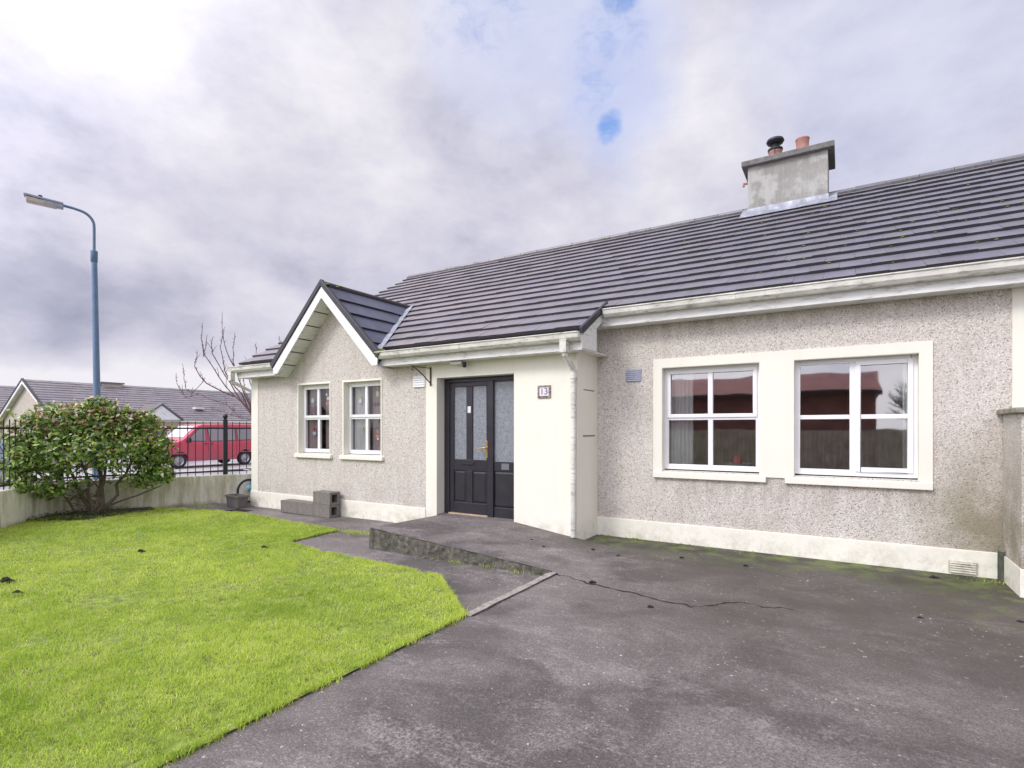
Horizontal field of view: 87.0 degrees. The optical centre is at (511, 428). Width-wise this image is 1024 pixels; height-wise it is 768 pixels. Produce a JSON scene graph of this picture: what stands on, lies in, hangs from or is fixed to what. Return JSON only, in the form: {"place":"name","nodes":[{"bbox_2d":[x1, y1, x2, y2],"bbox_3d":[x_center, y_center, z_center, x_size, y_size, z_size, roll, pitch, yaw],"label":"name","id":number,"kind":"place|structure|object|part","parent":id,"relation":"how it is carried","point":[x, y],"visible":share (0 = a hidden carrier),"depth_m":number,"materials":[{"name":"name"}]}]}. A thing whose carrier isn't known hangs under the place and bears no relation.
{"place":"outdoors","nodes":[
{"label":"outdoors","id":0,"kind":"place"},
{"bbox_2d":[0,440,11,482],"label":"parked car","id":1,"kind":"object","parent":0,"point":[1,455],"visible":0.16,"depth_m":16.36,"materials":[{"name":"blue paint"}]},
{"bbox_2d":[53,426,170,466],"bbox_3d":[-19.864,0.816,26.852,2.240,1.960,4.930,0,0,32],"label":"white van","id":2,"kind":"object","parent":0,"point":[167,432],"visible":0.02,"depth_m":26.05,"materials":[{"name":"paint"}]},
{"bbox_2d":[0,471,250,489],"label":"road","id":3,"kind":"structure","parent":0,"point":[189,474],"depth_m":20.43,"materials":[{"name":"grey asphalt"}]},
{"bbox_2d":[23,192,102,479],"bbox_3d":[-11.451,-2.106,13.825,1.568,7.509,0.258,0,0,-37],"label":"street lamp","id":4,"kind":"object","parent":3,"relation":"on","point":[40,200],"visible":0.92,"depth_m":14.14,"materials":[{"name":"blue metal"}]},
{"bbox_2d":[19,461,250,481],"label":"parking bay","id":5,"kind":"object","parent":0,"point":[214,466],"depth_m":23.17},
{"bbox_2d":[159,424,250,468],"bbox_3d":[-14.245,0.734,24.916,2.240,1.960,4.930,0,0,32],"label":"red van","id":6,"kind":"object","parent":5,"relation":"on","point":[179,455],"visible":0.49,"depth_m":24.25,"materials":[{"name":"paint"}]},
{"bbox_3d":[-13.901,0.264,23.764,0.104,0.580,0.830,0,0,32],"label":"side window","id":7,"kind":"part","parent":6,"relation":"part of","materials":[{"name":"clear glass"}]},
{"bbox_3d":[-13.297,0.249,24.748,0.109,0.610,1.260,0,0,32],"label":"side window","id":8,"kind":"part","parent":6,"relation":"part of","materials":[{"name":"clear glass"}]},
{"bbox_3d":[-12.636,0.244,25.821,0.104,0.580,1.060,0,0,32],"label":"side window","id":9,"kind":"part","parent":6,"relation":"part of","materials":[{"name":"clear glass"}]},
{"bbox_2d":[64,459,237,470],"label":"forecourt","id":10,"kind":"structure","parent":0,"point":[199,462],"depth_m":28.46,"materials":[{"name":"grey asphalt"}]},
{"bbox_2d":[0,506,464,767],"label":"lawn","id":11,"kind":"structure","parent":0,"point":[92,597],"depth_m":4.00,"materials":[{"name":"green plant"}]},
{"bbox_2d":[0,576,14,581],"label":"soil clump","id":12,"kind":"object","parent":11,"relation":"on","point":[5,579],"visible":1,"depth_m":5.23,"materials":[{"name":"brown soil"}]},
{"bbox_2d":[31,507,153,521],"bbox_3d":[-7.355,1.500,9.556,1.050,0.001,1.850,0,0,32],"label":"soil bed","id":13,"kind":"object","parent":11,"relation":"on","point":[128,511],"visible":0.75,"depth_m":9.45,"materials":[{"name":"brown soil"}]},
{"bbox_2d":[26,506,129,521],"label":"weeds","id":14,"kind":"object","parent":13,"relation":"on","point":[88,512],"visible":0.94,"depth_m":9.31,"materials":[{"name":"green plant"}]},
{"bbox_2d":[0,395,178,513],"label":"shrub","id":15,"kind":"object","parent":13,"relation":"on","point":[104,424],"visible":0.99,"depth_m":9.27,"materials":[{"name":"green plant"}]},
{"bbox_2d":[136,508,469,767],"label":"grass fringe","id":16,"kind":"object","parent":11,"relation":"on","point":[383,654],"depth_m":3.34,"materials":[{"name":"green plant"}]},
{"bbox_2d":[226,509,252,511],"bbox_3d":[-5.097,1.527,10.102,0.480,0.012,0.250,0,0,32],"label":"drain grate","id":17,"kind":"object","parent":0,"point":[241,510],"visible":0.91,"depth_m":10.06,"materials":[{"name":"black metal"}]},
{"bbox_2d":[166,502,551,611],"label":"path","id":18,"kind":"structure","parent":0,"point":[474,593],"depth_m":6.46,"materials":[{"name":"grey concrete"}]},
{"bbox_2d":[225,493,249,507],"bbox_3d":[-5.377,1.410,10.563,0.466,0.240,0.246,0,0,35],"label":"planter trough","id":19,"kind":"object","parent":18,"relation":"on","point":[236,500],"visible":1,"depth_m":10.47,"materials":[{"name":"grey concrete"}]},
{"bbox_2d":[236,469,250,502],"bbox_3d":[-5.234,1.180,11.461,0.510,0.684,1.274,0,0,32],"label":"childs bicycle","id":20,"kind":"object","parent":18,"relation":"on","point":[248,487],"visible":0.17,"depth_m":11.10,"materials":[{"name":"rubber"}]},
{"bbox_2d":[281,499,305,513],"bbox_3d":[-3.974,1.407,9.827,0.440,0.215,0.223,0,0,31],"label":"concrete block","id":21,"kind":"object","parent":18,"relation":"on","point":[288,505],"depth_m":9.75,"materials":[{"name":"grey concrete"}]},
{"bbox_2d":[296,501,312,515],"bbox_3d":[-3.597,1.407,9.583,0.440,0.215,0.223,0,0,32],"label":"concrete block","id":22,"kind":"object","parent":18,"relation":"on","point":[303,507],"depth_m":9.50,"materials":[{"name":"grey concrete"}]},
{"bbox_2d":[312,504,339,517],"bbox_3d":[-3.219,1.407,9.338,0.440,0.215,0.223,0,0,32],"label":"concrete block","id":23,"kind":"object","parent":18,"relation":"on","point":[326,511],"depth_m":9.26,"materials":[{"name":"grey concrete"}]},
{"bbox_2d":[313,490,339,504],"bbox_3d":[-3.209,1.190,9.344,0.440,0.215,0.223,0,0,33],"label":"concrete block","id":24,"kind":"object","parent":23,"relation":"on","point":[324,497],"depth_m":9.27,"materials":[{"name":"grey concrete"}]},
{"bbox_2d":[369,513,608,574],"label":"entrance ramp","id":25,"kind":"structure","parent":18,"relation":"on","point":[494,539],"depth_m":6.67,"materials":[{"name":"grey concrete"}]},
{"bbox_2d":[466,572,555,616],"bbox_3d":[0.037,1.521,4.911,0.092,0.099,1.500,0,0,32],"label":"edging strip","id":26,"kind":"object","parent":18,"relation":"on","point":[504,596],"visible":0.36,"depth_m":4.81,"materials":[{"name":"grey concrete"}]},
{"bbox_2d":[190,504,1003,584],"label":"grass tufts","id":27,"kind":"object","parent":18,"relation":"on","point":[352,532],"visible":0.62,"depth_m":7.73,"materials":[{"name":"green plant"}]},
{"bbox_2d":[423,534,986,586],"bbox_3d":[1.878,1.507,5.896,5.612,0.077,2.165,0,0,32],"label":"ground moss","id":28,"kind":"object","parent":18,"relation":"on","point":[608,536],"visible":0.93,"depth_m":6.50,"materials":[{"name":"green plant"}]},
{"bbox_2d":[0,0,1023,392],"label":"sky","id":29,"kind":"structure","parent":0,"point":[228,159],"materials":[{"name":"white"}]},
{"bbox_2d":[158,534,1023,767],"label":"driveway","id":30,"kind":"structure","parent":0,"point":[854,665],"depth_m":3.19,"materials":[{"name":"grey asphalt"}]},
{"bbox_2d":[221,546,767,758],"bbox_3d":[0.347,1.512,4.539,7.372,0.076,5.348,0,0,32],"label":"grit","id":31,"kind":"object","parent":30,"relation":"on","point":[529,599],"visible":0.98,"depth_m":5.13,"materials":[{"name":"grey gravel"}]},
{"bbox_2d":[557,574,792,609],"bbox_3d":[1.359,1.481,4.779,2.326,0.012,0.404,0,0,29],"label":"drive crack","id":32,"kind":"object","parent":30,"relation":"on","point":[673,602],"visible":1,"depth_m":4.61,"materials":[{"name":"black asphalt"}]},
{"bbox_3d":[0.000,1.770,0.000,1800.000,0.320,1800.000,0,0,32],"label":"ground","id":33,"kind":"structure","parent":0,"visible":0},
{"bbox_2d":[0,386,15,438],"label":"distant bungalow","id":34,"kind":"object","parent":33,"relation":"on","point":[6,392],"visible":0.06,"depth_m":48.65,"materials":[{"name":"tile"}]},
{"bbox_2d":[0,378,250,441],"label":"terrace bungalow","id":35,"kind":"object","parent":33,"relation":"on","point":[176,407],"visible":0.29,"depth_m":44.34,"materials":[{"name":"tile"}]},
{"bbox_2d":[0,473,250,527],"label":"boundary wall","id":36,"kind":"structure","parent":33,"relation":"on","point":[16,507],"depth_m":10.28,"materials":[{"name":"concrete"}]},
{"bbox_2d":[0,414,250,489],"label":"railings","id":37,"kind":"object","parent":36,"relation":"on","point":[225,470],"visible":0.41,"depth_m":11.00,"materials":[{"name":"black metal"}]},
{"bbox_2d":[0,468,250,484],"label":"kerb","id":38,"kind":"structure","parent":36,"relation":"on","point":[149,475],"depth_m":19.47,"materials":[{"name":"grey concrete"}]},
{"bbox_2d":[176,321,281,419],"bbox_3d":[-7.487,-0.823,15.091,3.560,4.964,0.837,0,0,3],"label":"bare tree","id":39,"kind":"object","parent":33,"relation":"on","point":[240,400],"visible":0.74,"depth_m":15.00,"materials":[{"name":"brown plant"}]},
{"bbox_2d":[227,136,1023,578],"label":"bungalow","id":40,"kind":"object","parent":33,"relation":"on","point":[793,316],"visible":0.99,"depth_m":7.30,"materials":[{"name":"grey concrete"}]},
{"bbox_2d":[294,384,331,458],"bbox_3d":[-3.558,-0.142,9.817,1.000,1.334,0.210,0,0,32],"label":"window","id":41,"kind":"structure","parent":40,"relation":"in","point":[318,453],"depth_m":9.87,"materials":[{"name":"white plastic"}]},
{"bbox_2d":[309,389,317,448],"bbox_3d":[-3.660,-0.180,10.041,0.330,1.280,0.040,0,0,32],"label":"curtain","id":42,"kind":"object","parent":40,"relation":"hanging from","point":[313,441],"depth_m":10.06,"materials":[{"name":"grey fabric"}]},
{"bbox_2d":[326,389,328,448],"bbox_3d":[-3.283,-0.180,9.844,0.320,1.280,0.040,0,0,32],"label":"curtain","id":43,"kind":"object","parent":40,"relation":"hanging from","point":[327,426],"depth_m":9.90,"materials":[{"name":"grey fabric"}]},
{"bbox_2d":[354,387,365,449],"bbox_3d":[-2.643,-0.180,9.414,0.300,1.280,0.040,0,0,32],"label":"curtain","id":44,"kind":"object","parent":40,"relation":"hanging from","point":[359,436],"depth_m":9.41,"materials":[{"name":"white fabric"}]},
{"bbox_2d":[339,381,383,460],"bbox_3d":[-2.509,-0.142,9.170,1.035,1.334,0.210,0,0,32],"label":"window","id":45,"kind":"structure","parent":40,"relation":"in","point":[373,455],"depth_m":9.21,"materials":[{"name":"white plastic"}]},
{"bbox_2d":[373,386,379,449],"bbox_3d":[-2.227,-0.180,9.193,0.400,1.280,0.040,0,0,32],"label":"curtain","id":46,"kind":"object","parent":40,"relation":"hanging from","point":[376,422],"depth_m":9.26,"materials":[{"name":"grey fabric"}]},
{"bbox_2d":[411,365,430,385],"bbox_3d":[-1.366,-0.805,8.131,0.024,0.290,0.442,0,0,32],"label":"hanging bracket","id":47,"kind":"object","parent":40,"relation":"attached to","point":[422,374],"visible":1,"depth_m":8.20,"materials":[{"name":"metal"}]},
{"bbox_2d":[450,361,466,367],"bbox_3d":[-0.776,-0.939,7.915,0.272,0.098,0.100,0,0,32],"label":"outdoor light","id":48,"kind":"object","parent":40,"relation":"attached to","point":[463,363],"visible":1,"depth_m":7.86,"materials":[{"name":"white plastic"}]},
{"bbox_2d":[444,375,513,518],"bbox_3d":[-0.463,0.274,8.062,1.384,2.106,0.148,0,0,32],"label":"front door","id":49,"kind":"structure","parent":40,"relation":"in","point":[479,411],"depth_m":8.09,"materials":[{"name":"paint"}]},
{"bbox_2d":[538,385,550,397],"bbox_3d":[0.433,-0.500,7.273,0.194,0.169,0.018,0,0,32],"label":"house number plaque","id":50,"kind":"object","parent":40,"relation":"attached to","point":[544,391],"visible":1,"depth_m":7.26,"materials":[{"name":"white ceramic"}]},
{"bbox_2d":[670,374,692,463],"bbox_3d":[2.253,-0.175,7.200,0.320,1.390,0.040,0,0,32],"label":"curtain","id":51,"kind":"object","parent":40,"relation":"hanging from","point":[681,441],"depth_m":7.19,"materials":[{"name":"white fabric"}]},
{"bbox_2d":[653,364,765,481],"bbox_3d":[2.494,-0.081,6.871,1.365,1.443,0.205,0,0,32],"label":"window","id":52,"kind":"structure","parent":40,"relation":"in","point":[710,370],"depth_m":6.89,"materials":[{"name":"white plastic"}]},
{"bbox_2d":[785,354,932,489],"bbox_3d":[3.832,-0.082,6.046,1.380,1.444,0.205,0,0,32],"label":"window","id":53,"kind":"structure","parent":40,"relation":"in","point":[856,471],"depth_m":6.04,"materials":[{"name":"white plastic"}]},
{"bbox_2d":[903,363,907,468],"bbox_3d":[4.348,-0.175,5.910,0.120,1.390,0.040,0,0,32],"label":"curtain","id":54,"kind":"object","parent":40,"relation":"hanging from","point":[905,386],"visible":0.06,"depth_m":5.93,"materials":[{"name":"white fabric"}]},
{"bbox_3d":[3.255,0.555,6.804,3.800,0.050,0.440,0,0,32],"label":"worktop","id":55,"kind":"object","parent":40,"relation":"attached to","visible":0},
{"bbox_2d":[724,462,752,465],"bbox_3d":[2.919,0.485,6.964,0.350,0.080,0.350,0,0,32],"label":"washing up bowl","id":56,"kind":"object","parent":55,"relation":"on","point":[742,464],"visible":0.46,"depth_m":6.85,"materials":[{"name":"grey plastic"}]},
{"bbox_2d":[733,456,741,463],"bbox_3d":[2.910,0.427,6.970,0.120,0.155,0.120,0,0,32],"label":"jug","id":57,"kind":"object","parent":56,"relation":"in","point":[737,459],"visible":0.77,"depth_m":6.92,"materials":[{"name":"ceramic"}]},
{"bbox_2d":[997,407,1023,597],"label":"garden wall pier","id":58,"kind":"structure","parent":33,"relation":"on","point":[1013,482],"depth_m":4.97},
{"bbox_2d":[998,548,1005,581],"bbox_3d":[4.801,1.380,5.296,0.040,0.400,0.105,0,0,32],"label":"pipe","id":59,"kind":"object","parent":58,"relation":"attached to","point":[1001,553],"visible":0.82,"depth_m":5.26,"materials":[{"name":"grey plastic"}]}
]}

